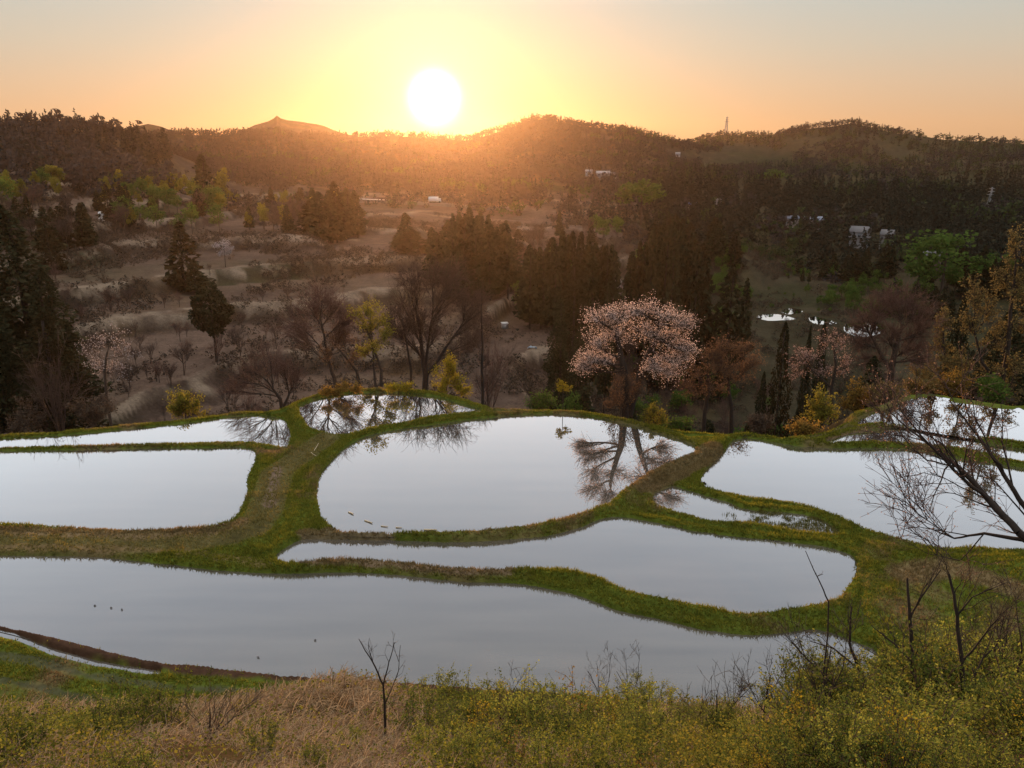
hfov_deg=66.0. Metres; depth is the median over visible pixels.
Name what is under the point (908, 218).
distant cedar forest
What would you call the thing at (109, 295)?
bare tree
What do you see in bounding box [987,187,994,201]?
power pylon
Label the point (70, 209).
cedar tree
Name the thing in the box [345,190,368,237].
cedar tree
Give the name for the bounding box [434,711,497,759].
leafy shrub
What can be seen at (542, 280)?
cedar tree
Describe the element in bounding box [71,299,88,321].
bare tree
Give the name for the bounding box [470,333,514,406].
bare tree
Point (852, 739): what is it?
leafy shrub
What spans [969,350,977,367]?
cedar tree
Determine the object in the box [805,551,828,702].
bare sapling
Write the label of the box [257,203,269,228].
golden tree
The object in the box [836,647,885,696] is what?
leafy shrub
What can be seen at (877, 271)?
leafy tree
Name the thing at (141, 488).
pond water
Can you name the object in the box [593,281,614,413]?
cedar tree
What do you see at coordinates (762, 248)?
distant green forest
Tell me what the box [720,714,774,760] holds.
leafy shrub
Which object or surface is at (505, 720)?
leafy shrub
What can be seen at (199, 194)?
bare tree
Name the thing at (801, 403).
cedar tree
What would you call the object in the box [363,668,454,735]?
leafy shrub
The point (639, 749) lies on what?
leafy shrub
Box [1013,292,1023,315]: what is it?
cedar tree
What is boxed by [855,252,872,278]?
cedar tree
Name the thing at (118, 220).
bare tree
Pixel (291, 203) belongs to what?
bare tree
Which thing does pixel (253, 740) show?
leafy shrub
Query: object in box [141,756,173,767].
leafy shrub
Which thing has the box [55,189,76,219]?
bare tree
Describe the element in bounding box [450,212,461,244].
cedar tree
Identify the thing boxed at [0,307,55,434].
cedar tree
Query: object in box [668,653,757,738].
bare sapling
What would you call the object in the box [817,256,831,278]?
cedar tree
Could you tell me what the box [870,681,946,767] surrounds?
leafy shrub
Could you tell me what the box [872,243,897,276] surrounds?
cedar tree
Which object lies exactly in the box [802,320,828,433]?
cedar tree
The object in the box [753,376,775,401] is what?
bare tree
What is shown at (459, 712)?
leafy shrub
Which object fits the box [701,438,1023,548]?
pond water
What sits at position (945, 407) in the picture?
pond water
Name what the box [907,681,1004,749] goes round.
leafy shrub
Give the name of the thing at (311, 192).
cedar tree
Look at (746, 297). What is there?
cedar tree
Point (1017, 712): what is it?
leafy shrub
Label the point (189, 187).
golden tree
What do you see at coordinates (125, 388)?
bare tree
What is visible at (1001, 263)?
cedar tree
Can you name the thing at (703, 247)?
cedar tree
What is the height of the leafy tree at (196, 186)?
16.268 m
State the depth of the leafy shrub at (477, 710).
9.02 m
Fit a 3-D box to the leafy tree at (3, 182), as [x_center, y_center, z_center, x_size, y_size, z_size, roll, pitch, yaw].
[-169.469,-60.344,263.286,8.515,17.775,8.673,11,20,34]
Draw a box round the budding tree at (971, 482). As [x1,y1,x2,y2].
[857,342,1023,588]
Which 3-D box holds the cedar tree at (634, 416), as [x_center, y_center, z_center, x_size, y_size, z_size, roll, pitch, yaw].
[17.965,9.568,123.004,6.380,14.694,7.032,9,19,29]
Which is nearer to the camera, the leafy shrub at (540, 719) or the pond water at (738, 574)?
the leafy shrub at (540, 719)
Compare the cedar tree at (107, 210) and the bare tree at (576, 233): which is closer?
the cedar tree at (107, 210)
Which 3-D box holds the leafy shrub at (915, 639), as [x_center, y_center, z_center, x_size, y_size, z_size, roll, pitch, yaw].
[4.812,3.515,9.328,1.389,1.217,1.616,-7,18,-23]
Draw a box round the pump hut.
[501,322,508,328]
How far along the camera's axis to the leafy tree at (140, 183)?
321.64 m
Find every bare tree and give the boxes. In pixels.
[1,195,26,209]
[12,324,102,430]
[38,202,53,214]
[41,421,71,432]
[46,214,67,252]
[54,210,80,251]
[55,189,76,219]
[58,285,72,306]
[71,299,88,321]
[82,333,101,355]
[97,286,115,304]
[100,286,122,311]
[100,301,106,315]
[108,204,130,233]
[110,358,139,386]
[113,203,130,234]
[121,380,132,396]
[122,283,136,307]
[124,326,131,339]
[127,318,139,332]
[127,344,143,371]
[131,334,147,353]
[138,358,151,379]
[143,338,157,362]
[145,359,159,381]
[151,363,163,382]
[156,401,166,420]
[158,289,167,307]
[159,362,177,387]
[163,365,176,384]
[165,342,192,374]
[170,320,185,341]
[175,291,183,306]
[177,340,192,360]
[180,321,192,335]
[182,391,200,418]
[188,189,211,209]
[205,336,229,362]
[215,375,236,411]
[217,339,311,408]
[224,352,234,370]
[226,322,236,341]
[226,325,248,343]
[226,331,247,356]
[233,395,266,410]
[234,308,248,331]
[245,346,264,376]
[247,203,257,217]
[248,402,264,410]
[260,340,274,359]
[264,207,278,231]
[266,200,281,227]
[267,321,284,348]
[268,360,283,386]
[271,271,360,388]
[275,196,297,217]
[276,316,285,334]
[276,355,292,372]
[279,203,297,222]
[285,368,301,396]
[372,249,496,389]
[389,296,419,388]
[462,286,520,404]
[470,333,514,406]
[524,218,540,247]
[530,218,547,246]
[571,224,583,242]
[578,213,593,243]
[610,239,623,255]
[616,348,641,379]
[622,339,640,368]
[623,239,637,255]
[637,396,667,421]
[655,387,674,412]
[672,374,692,394]
[674,399,689,413]
[697,401,710,411]
[710,398,737,418]
[713,420,737,433]
[717,410,746,432]
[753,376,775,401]
[834,276,951,399]
[882,368,908,385]
[966,370,1019,404]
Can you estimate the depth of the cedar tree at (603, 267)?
188.94 m
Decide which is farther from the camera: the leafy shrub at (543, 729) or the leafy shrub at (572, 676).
the leafy shrub at (572, 676)
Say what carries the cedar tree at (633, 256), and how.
on the ground at (236, 274)
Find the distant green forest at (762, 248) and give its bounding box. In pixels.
[106,113,1023,269]
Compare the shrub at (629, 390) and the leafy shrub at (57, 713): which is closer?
the leafy shrub at (57, 713)
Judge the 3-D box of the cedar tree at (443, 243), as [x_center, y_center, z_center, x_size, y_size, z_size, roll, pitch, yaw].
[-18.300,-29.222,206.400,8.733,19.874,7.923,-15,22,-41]
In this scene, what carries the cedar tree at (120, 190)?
on the ground at (236, 274)
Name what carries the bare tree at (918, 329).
on the ground at (236, 274)
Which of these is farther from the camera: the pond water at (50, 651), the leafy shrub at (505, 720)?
the pond water at (50, 651)
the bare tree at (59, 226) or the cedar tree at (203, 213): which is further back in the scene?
the cedar tree at (203, 213)
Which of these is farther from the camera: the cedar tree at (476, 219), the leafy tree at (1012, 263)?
the leafy tree at (1012, 263)
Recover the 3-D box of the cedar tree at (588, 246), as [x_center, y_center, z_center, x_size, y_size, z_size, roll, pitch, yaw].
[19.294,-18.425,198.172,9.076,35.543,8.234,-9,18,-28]
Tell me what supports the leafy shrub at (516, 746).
on the ground at (236, 274)
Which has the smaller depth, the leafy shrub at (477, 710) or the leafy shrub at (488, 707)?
the leafy shrub at (477, 710)
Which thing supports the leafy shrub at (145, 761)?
on the ground at (236, 274)
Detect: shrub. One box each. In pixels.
[0,698,73,761]
[0,699,27,729]
[0,723,14,748]
[1,702,45,731]
[5,388,52,433]
[18,700,68,733]
[25,699,88,736]
[30,751,79,767]
[37,708,84,737]
[44,686,110,720]
[51,692,118,730]
[55,685,137,750]
[63,389,118,426]
[70,668,178,738]
[78,745,140,767]
[89,693,140,723]
[91,688,173,725]
[95,722,177,767]
[115,659,202,734]
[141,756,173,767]
[160,698,206,726]
[166,384,211,419]
[168,710,185,727]
[226,709,286,758]
[234,690,257,713]
[294,735,339,767]
[317,384,343,398]
[335,379,363,395]
[335,720,368,747]
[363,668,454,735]
[382,381,415,395]
[399,714,451,757]
[408,663,462,706]
[416,694,474,741]
[416,736,460,767]
[417,669,486,716]
[419,678,490,731]
[429,723,500,767]
[430,350,472,397]
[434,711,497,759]
[443,667,520,733]
[448,693,499,738]
[449,690,507,724]
[460,707,531,762]
[462,712,515,754]
[479,725,540,767]
[485,667,565,736]
[485,679,509,718]
[488,659,583,738]
[493,697,585,743]
[498,684,548,720]
[500,715,529,767]
[511,713,578,743]
[517,721,582,767]
[521,691,603,749]
[524,388,560,409]
[526,674,566,718]
[536,673,615,738]
[552,693,607,748]
[558,665,611,728]
[561,737,581,765]
[567,690,608,717]
[567,730,616,767]
[579,715,628,767]
[583,705,654,750]
[584,677,643,726]
[584,700,613,732]
[595,742,640,767]
[600,673,686,742]
[602,366,647,416]
[603,689,645,729]
[606,724,660,767]
[612,679,691,747]
[612,685,670,726]
[614,665,666,719]
[619,707,674,760]
[625,746,662,767]
[626,733,689,767]
[627,678,697,730]
[631,669,670,704]
[639,399,671,424]
[655,696,704,735]
[659,415,696,431]
[664,685,684,708]
[664,723,700,757]
[678,685,717,726]
[686,728,741,767]
[692,693,737,729]
[693,725,729,757]
[694,693,751,744]
[712,730,739,755]
[714,696,759,740]
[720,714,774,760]
[721,743,761,767]
[727,710,854,767]
[732,693,793,756]
[734,698,750,717]
[734,720,772,767]
[738,665,837,719]
[738,676,795,711]
[741,410,776,434]
[748,720,781,754]
[750,728,778,767]
[755,628,884,720]
[755,705,795,741]
[762,710,829,767]
[763,659,907,763]
[765,677,814,737]
[775,641,839,705]
[780,637,864,705]
[780,679,899,767]
[783,414,828,435]
[783,637,876,691]
[784,650,885,710]
[790,717,845,766]
[793,704,816,762]
[795,698,909,767]
[799,382,844,429]
[801,649,909,711]
[813,715,881,767]
[826,697,878,743]
[833,374,874,411]
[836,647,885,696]
[840,676,997,767]
[841,642,909,684]
[843,648,922,727]
[853,597,1016,715]
[855,663,1017,766]
[857,689,925,759]
[859,614,1002,719]
[861,655,930,693]
[862,378,905,405]
[868,674,977,751]
[870,629,929,672]
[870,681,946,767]
[888,640,967,684]
[894,702,987,767]
[896,358,945,394]
[906,727,992,767]
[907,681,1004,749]
[918,624,976,679]
[918,740,968,767]
[924,607,1020,700]
[925,707,1023,767]
[927,736,986,767]
[936,366,976,397]
[945,596,1023,684]
[949,668,1011,724]
[954,687,1023,753]
[962,660,1023,717]
[966,624,1014,680]
[967,619,1023,655]
[967,740,1018,767]
[969,636,1023,743]
[971,632,1018,674]
[994,754,1023,767]
[1005,641,1023,684]
[1010,643,1023,667]
[1012,679,1023,734]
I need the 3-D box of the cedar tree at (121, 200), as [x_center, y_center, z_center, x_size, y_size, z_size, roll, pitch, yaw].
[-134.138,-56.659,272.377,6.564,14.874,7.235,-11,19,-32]
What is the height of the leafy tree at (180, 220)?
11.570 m
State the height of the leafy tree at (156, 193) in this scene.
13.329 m
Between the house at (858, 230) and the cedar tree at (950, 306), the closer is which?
the cedar tree at (950, 306)
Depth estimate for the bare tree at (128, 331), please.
159.87 m
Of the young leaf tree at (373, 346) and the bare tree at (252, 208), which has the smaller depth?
the young leaf tree at (373, 346)
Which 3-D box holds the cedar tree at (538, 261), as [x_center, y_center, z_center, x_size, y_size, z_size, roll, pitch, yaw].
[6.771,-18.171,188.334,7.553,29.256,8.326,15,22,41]
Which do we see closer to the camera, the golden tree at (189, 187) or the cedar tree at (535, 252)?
the cedar tree at (535, 252)
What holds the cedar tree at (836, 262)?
on the ground at (236, 274)
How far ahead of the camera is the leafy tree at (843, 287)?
304.59 m
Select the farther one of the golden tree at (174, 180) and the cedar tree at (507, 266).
the golden tree at (174, 180)
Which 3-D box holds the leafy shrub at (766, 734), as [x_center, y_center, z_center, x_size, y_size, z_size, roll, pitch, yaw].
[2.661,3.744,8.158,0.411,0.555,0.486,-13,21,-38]
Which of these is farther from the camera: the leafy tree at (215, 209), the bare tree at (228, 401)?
the leafy tree at (215, 209)
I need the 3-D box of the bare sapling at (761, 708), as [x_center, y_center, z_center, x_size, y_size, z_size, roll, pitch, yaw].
[3.766,4.585,11.558,1.443,1.835,0.840,0,16,0]
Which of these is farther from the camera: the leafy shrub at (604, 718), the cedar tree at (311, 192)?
the cedar tree at (311, 192)
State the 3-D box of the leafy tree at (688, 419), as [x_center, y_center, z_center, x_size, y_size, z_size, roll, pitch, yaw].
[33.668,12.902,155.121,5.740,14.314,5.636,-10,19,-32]
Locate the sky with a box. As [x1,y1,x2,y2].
[0,0,1023,143]
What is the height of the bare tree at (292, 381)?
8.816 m
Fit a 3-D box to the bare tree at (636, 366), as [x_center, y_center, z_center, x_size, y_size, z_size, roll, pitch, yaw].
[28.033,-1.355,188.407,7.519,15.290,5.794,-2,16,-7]
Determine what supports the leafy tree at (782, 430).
on the ground at (236, 274)
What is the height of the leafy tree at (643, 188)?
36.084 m
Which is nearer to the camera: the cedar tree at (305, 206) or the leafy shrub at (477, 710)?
the leafy shrub at (477, 710)
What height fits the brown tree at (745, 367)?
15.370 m
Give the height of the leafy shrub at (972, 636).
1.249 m
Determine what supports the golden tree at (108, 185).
on the ground at (236, 274)
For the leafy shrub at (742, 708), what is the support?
on the ground at (236, 274)
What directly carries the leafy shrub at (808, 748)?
on the ground at (236, 274)
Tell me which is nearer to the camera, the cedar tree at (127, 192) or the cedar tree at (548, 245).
the cedar tree at (548, 245)
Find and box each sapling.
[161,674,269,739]
[359,632,404,737]
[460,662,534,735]
[556,380,571,409]
[586,642,614,715]
[610,641,641,696]
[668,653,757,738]
[728,638,805,716]
[760,602,870,712]
[790,593,879,735]
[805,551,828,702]
[841,522,956,696]
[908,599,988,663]
[923,541,1023,710]
[943,565,1023,686]
[968,565,1023,682]
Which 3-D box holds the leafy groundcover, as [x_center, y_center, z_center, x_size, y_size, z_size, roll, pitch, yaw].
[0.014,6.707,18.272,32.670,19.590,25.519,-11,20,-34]
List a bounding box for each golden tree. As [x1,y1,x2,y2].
[0,169,9,185]
[2,174,17,201]
[14,178,27,207]
[27,171,40,190]
[43,165,59,187]
[49,176,61,196]
[51,165,66,185]
[101,179,110,200]
[113,169,125,182]
[124,207,136,230]
[134,191,142,204]
[145,175,153,190]
[157,183,169,206]
[165,172,177,186]
[174,178,183,193]
[180,174,187,191]
[184,180,195,200]
[213,167,229,190]
[214,193,226,215]
[244,212,251,226]
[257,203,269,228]
[257,205,268,230]
[277,205,292,219]
[279,190,288,202]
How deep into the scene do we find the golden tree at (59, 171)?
313.28 m
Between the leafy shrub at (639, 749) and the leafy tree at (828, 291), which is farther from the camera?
the leafy tree at (828, 291)
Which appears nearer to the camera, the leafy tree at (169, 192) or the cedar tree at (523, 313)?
the cedar tree at (523, 313)
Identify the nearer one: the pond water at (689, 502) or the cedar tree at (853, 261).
the pond water at (689, 502)
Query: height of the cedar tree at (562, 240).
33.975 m
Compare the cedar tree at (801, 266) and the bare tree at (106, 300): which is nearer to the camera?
the bare tree at (106, 300)
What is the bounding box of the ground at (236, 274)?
[0,116,1023,767]
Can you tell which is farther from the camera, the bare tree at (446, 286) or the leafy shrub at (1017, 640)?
the bare tree at (446, 286)
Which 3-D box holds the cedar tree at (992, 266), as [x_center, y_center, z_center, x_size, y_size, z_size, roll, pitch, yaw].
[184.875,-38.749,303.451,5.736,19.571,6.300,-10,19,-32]
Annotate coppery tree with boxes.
[902,300,970,395]
[936,222,1023,405]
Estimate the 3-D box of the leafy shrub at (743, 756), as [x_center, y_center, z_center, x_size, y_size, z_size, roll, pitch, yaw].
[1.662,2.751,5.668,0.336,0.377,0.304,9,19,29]
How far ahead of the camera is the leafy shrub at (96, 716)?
7.82 m
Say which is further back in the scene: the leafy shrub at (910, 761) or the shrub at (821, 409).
the shrub at (821, 409)
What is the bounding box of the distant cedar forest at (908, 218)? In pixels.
[0,108,1023,270]
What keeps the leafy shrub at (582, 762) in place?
on the ground at (236, 274)
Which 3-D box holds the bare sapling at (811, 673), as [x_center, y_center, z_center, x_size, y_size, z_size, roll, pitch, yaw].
[3.517,3.379,8.972,1.317,2.116,0.746,-6,17,-20]
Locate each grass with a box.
[0,387,1023,710]
[722,504,839,533]
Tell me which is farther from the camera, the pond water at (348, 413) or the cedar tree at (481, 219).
the cedar tree at (481, 219)
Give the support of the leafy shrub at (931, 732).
on the ground at (236, 274)
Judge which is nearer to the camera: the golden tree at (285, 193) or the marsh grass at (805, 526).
the marsh grass at (805, 526)
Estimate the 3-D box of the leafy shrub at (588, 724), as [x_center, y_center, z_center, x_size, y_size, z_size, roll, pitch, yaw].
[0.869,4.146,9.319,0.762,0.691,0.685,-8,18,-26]
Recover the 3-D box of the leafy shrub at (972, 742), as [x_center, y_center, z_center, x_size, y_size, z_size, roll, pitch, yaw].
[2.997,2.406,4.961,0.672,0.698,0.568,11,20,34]
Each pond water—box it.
[0,415,290,446]
[0,447,255,530]
[0,555,877,708]
[0,632,160,673]
[277,517,856,612]
[298,393,480,433]
[317,414,695,536]
[653,486,838,532]
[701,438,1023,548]
[757,314,794,320]
[781,308,802,313]
[809,317,835,323]
[826,428,1023,460]
[844,322,884,336]
[858,396,1023,440]
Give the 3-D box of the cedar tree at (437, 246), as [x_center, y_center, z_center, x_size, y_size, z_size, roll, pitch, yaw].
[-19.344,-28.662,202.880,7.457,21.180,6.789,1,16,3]
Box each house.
[585,170,592,176]
[596,171,609,179]
[786,216,799,227]
[804,216,822,229]
[848,226,870,248]
[879,229,895,248]
[923,251,941,270]
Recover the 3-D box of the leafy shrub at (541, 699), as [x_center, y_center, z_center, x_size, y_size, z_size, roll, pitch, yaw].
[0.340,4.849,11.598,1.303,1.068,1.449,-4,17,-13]
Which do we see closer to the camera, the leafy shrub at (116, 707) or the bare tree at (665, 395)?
the leafy shrub at (116, 707)
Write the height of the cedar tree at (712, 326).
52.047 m
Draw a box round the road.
[359,199,518,210]
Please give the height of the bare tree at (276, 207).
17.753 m
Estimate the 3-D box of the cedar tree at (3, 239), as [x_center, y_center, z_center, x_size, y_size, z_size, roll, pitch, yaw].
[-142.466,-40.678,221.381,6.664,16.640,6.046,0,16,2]
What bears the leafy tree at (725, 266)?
on the ground at (236, 274)
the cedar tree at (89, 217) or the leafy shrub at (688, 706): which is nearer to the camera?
the leafy shrub at (688, 706)
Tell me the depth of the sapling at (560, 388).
69.32 m
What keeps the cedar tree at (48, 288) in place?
on the ground at (236, 274)
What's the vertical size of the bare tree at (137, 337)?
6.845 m
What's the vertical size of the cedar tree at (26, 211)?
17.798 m
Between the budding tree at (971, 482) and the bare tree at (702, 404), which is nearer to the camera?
the budding tree at (971, 482)
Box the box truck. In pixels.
[428,197,440,202]
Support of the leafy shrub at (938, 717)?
on the ground at (236, 274)
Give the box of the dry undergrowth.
[0,175,1023,434]
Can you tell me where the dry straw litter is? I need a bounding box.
[0,663,1022,767]
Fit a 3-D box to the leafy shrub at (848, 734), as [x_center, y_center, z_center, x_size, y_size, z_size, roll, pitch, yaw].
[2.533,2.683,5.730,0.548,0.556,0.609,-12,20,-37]
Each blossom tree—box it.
[74,321,144,425]
[211,239,233,266]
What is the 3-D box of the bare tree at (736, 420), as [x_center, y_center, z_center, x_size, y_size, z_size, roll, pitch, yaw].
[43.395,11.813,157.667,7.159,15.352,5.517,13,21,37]
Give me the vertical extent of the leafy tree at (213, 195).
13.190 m
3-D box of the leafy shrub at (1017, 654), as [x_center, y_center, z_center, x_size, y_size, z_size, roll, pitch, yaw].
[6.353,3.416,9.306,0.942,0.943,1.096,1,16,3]
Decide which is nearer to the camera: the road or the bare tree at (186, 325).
the bare tree at (186, 325)
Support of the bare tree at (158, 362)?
on the ground at (236, 274)
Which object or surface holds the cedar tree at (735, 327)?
on the ground at (236, 274)
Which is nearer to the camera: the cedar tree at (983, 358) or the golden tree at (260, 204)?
the cedar tree at (983, 358)
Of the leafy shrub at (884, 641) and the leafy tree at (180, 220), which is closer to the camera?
the leafy shrub at (884, 641)
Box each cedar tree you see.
[0,204,101,407]
[0,221,15,246]
[0,284,26,373]
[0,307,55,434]
[2,311,25,398]
[2,312,118,432]
[9,197,27,226]
[13,216,29,245]
[20,194,37,235]
[20,268,113,419]
[30,206,67,256]
[31,224,49,250]
[36,228,68,272]
[57,193,74,215]
[70,203,98,249]
[73,202,99,240]
[92,190,102,211]
[95,184,116,219]
[110,185,133,216]
[115,198,131,225]
[122,184,135,204]
[124,194,139,224]
[145,192,157,207]
[161,221,215,292]
[181,259,210,293]
[185,154,216,196]
[191,188,207,212]
[193,194,206,216]
[197,184,211,207]
[243,206,255,227]
[265,188,276,206]
[277,204,297,233]
[292,201,321,238]
[295,187,305,201]
[301,187,320,226]
[302,191,338,237]
[317,181,353,242]
[317,190,345,242]
[334,191,356,224]
[338,188,364,237]
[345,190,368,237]
[388,234,403,247]
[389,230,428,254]
[394,212,419,250]
[421,227,436,279]
[422,231,447,287]
[428,234,446,282]
[439,220,454,245]
[442,213,467,302]
[443,224,478,301]
[448,219,484,301]
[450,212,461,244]
[461,213,471,251]
[462,212,488,292]
[465,204,476,222]
[469,223,484,299]
[472,211,485,261]
[475,215,480,245]
[475,215,502,299]
[481,224,506,291]
[495,220,519,299]
[497,224,516,287]
[504,236,522,291]
[511,244,544,328]
[513,229,525,251]
[514,251,532,305]
[522,248,540,308]
[525,247,551,328]
[532,248,553,327]
[539,237,560,275]
[539,296,577,409]
[539,388,556,409]
[541,259,600,382]
[543,237,564,325]
[553,231,570,303]
[554,211,564,235]
[559,230,581,320]
[562,325,593,409]
[563,235,572,271]
[565,231,597,341]
[575,387,596,412]
[583,240,601,308]
[584,241,605,288]
[584,246,603,326]
[586,222,596,242]
[593,245,616,349]
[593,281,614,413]
[595,245,606,295]
[599,244,618,307]
[601,250,630,347]
[621,254,634,330]
[622,240,645,371]
[622,251,637,344]
[629,409,637,418]
[630,241,653,358]
[636,227,660,376]
[642,225,667,384]
[646,412,662,426]
[647,235,676,392]
[653,224,682,392]
[663,377,679,390]
[670,225,686,337]
[675,233,694,383]
[676,245,714,391]
[681,242,693,389]
[693,243,711,383]
[693,252,717,366]
[696,376,717,402]
[699,419,710,431]
[708,424,715,433]
[709,262,754,371]
[712,364,736,399]
[722,233,743,267]
[734,278,753,369]
[742,422,751,432]
[750,371,768,434]
[760,321,792,437]
[791,325,811,435]
[795,258,805,273]
[800,269,804,280]
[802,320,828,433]
[807,272,811,283]
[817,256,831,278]
[827,252,839,277]
[844,252,861,280]
[848,355,886,411]
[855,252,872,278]
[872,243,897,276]
[875,254,887,279]
[885,245,898,277]
[922,261,937,291]
[927,286,940,319]
[932,289,946,318]
[937,297,971,398]
[940,251,967,285]
[943,290,956,316]
[948,256,966,284]
[955,266,972,297]
[958,246,969,270]
[966,309,1023,405]
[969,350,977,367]
[971,256,984,288]
[972,256,987,289]
[974,346,987,371]
[977,245,989,276]
[985,258,997,283]
[986,264,1000,292]
[989,259,1009,291]
[990,271,1005,297]
[994,324,1023,404]
[1011,255,1023,279]
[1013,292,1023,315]
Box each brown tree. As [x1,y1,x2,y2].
[673,345,736,432]
[701,329,767,432]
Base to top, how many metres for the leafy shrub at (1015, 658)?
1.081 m
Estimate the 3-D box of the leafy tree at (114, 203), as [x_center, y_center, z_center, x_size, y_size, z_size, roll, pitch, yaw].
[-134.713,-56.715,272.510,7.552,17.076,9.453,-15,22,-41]
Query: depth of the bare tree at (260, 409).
110.08 m
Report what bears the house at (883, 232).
on the ground at (236, 274)
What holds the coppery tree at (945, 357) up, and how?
on the ground at (236, 274)
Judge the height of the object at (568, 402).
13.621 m
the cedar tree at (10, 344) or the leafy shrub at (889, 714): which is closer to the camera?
the leafy shrub at (889, 714)
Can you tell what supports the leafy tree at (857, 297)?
on the ground at (236, 274)
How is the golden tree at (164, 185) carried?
on the ground at (236, 274)
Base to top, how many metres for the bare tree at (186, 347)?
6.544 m
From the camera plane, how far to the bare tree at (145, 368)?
132.22 m
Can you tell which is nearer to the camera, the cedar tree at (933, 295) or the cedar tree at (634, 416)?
the cedar tree at (634, 416)
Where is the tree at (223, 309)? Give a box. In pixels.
[187,282,234,361]
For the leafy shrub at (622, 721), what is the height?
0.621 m
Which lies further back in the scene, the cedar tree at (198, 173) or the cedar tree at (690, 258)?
the cedar tree at (198, 173)
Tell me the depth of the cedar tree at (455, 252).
198.77 m
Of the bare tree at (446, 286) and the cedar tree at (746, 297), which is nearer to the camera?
the bare tree at (446, 286)
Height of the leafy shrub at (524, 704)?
1.240 m
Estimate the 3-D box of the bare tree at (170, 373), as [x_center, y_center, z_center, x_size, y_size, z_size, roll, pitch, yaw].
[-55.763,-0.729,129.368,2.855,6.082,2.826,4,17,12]
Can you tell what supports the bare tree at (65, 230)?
on the ground at (236, 274)
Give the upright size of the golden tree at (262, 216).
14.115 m
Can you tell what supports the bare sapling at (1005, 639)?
on the ground at (236, 274)
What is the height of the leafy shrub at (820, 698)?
1.034 m
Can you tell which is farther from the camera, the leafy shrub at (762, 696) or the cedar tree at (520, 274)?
the cedar tree at (520, 274)
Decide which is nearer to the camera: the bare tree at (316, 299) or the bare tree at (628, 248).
the bare tree at (316, 299)
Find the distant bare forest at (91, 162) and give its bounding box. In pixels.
[0,108,1023,291]
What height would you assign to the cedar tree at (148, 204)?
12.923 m
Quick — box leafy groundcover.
[0,669,1023,767]
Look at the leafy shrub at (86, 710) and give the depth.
10.31 m
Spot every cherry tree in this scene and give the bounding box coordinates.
[567,291,702,418]
[780,324,859,425]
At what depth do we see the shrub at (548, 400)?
76.95 m
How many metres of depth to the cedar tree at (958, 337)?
91.85 m
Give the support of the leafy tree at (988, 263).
on the ground at (236, 274)
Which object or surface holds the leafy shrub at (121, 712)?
on the ground at (236, 274)
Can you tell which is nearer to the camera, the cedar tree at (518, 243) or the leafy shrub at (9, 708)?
the leafy shrub at (9, 708)
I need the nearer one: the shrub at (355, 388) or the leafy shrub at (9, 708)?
the leafy shrub at (9, 708)
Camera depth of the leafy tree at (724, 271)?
322.49 m
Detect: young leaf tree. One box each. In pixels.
[319,322,363,385]
[343,294,397,387]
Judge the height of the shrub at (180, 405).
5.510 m
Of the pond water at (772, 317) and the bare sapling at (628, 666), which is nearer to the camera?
the bare sapling at (628, 666)
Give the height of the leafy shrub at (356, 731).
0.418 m
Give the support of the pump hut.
on the ground at (236, 274)
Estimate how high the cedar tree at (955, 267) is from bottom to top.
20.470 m
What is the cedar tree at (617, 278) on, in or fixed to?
on the ground at (236, 274)
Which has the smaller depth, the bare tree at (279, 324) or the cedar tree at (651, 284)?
the bare tree at (279, 324)
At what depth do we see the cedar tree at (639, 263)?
195.26 m
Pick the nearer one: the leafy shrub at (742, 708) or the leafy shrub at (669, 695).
the leafy shrub at (742, 708)
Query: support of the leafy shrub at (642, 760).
on the ground at (236, 274)
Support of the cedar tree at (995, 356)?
on the ground at (236, 274)
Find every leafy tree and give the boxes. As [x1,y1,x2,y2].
[0,176,16,204]
[31,166,51,188]
[110,195,133,212]
[132,205,150,229]
[135,177,147,199]
[142,203,166,232]
[143,184,160,204]
[154,187,161,208]
[158,188,168,210]
[159,187,178,212]
[168,213,187,226]
[170,195,182,212]
[180,201,198,234]
[187,183,208,198]
[200,188,214,211]
[204,185,221,206]
[204,203,227,230]
[210,190,225,204]
[511,281,518,303]
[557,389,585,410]
[588,213,601,238]
[594,217,611,234]
[611,178,666,224]
[612,215,623,235]
[612,217,624,232]
[635,397,649,421]
[644,394,661,410]
[668,389,693,410]
[671,414,695,431]
[713,272,721,283]
[718,268,727,274]
[719,382,741,408]
[720,263,729,270]
[722,254,729,262]
[725,424,744,434]
[741,245,748,252]
[757,169,792,180]
[770,423,791,436]
[804,283,811,296]
[824,289,835,297]
[828,267,837,274]
[833,294,841,302]
[838,283,846,296]
[845,277,857,285]
[850,287,859,299]
[853,294,861,302]
[857,284,867,296]
[858,276,868,285]
[871,269,882,280]
[901,229,983,295]
[903,240,941,299]
[909,275,934,293]
[945,264,967,295]
[971,253,1000,274]
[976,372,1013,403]
[998,252,1017,277]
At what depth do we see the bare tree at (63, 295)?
170.35 m
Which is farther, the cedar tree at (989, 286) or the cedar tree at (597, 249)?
the cedar tree at (989, 286)
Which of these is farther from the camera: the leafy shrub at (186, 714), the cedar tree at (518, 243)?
the cedar tree at (518, 243)
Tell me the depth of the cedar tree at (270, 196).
344.32 m
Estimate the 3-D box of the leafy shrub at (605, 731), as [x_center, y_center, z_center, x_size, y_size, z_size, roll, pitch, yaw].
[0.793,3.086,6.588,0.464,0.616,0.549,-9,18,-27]
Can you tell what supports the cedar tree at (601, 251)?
on the ground at (236, 274)
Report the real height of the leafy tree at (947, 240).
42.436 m
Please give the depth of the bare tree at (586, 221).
330.48 m
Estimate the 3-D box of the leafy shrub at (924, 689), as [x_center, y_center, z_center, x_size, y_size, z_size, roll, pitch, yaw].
[3.783,3.121,7.239,0.929,0.906,0.784,0,16,-2]
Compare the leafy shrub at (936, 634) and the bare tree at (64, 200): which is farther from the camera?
the bare tree at (64, 200)

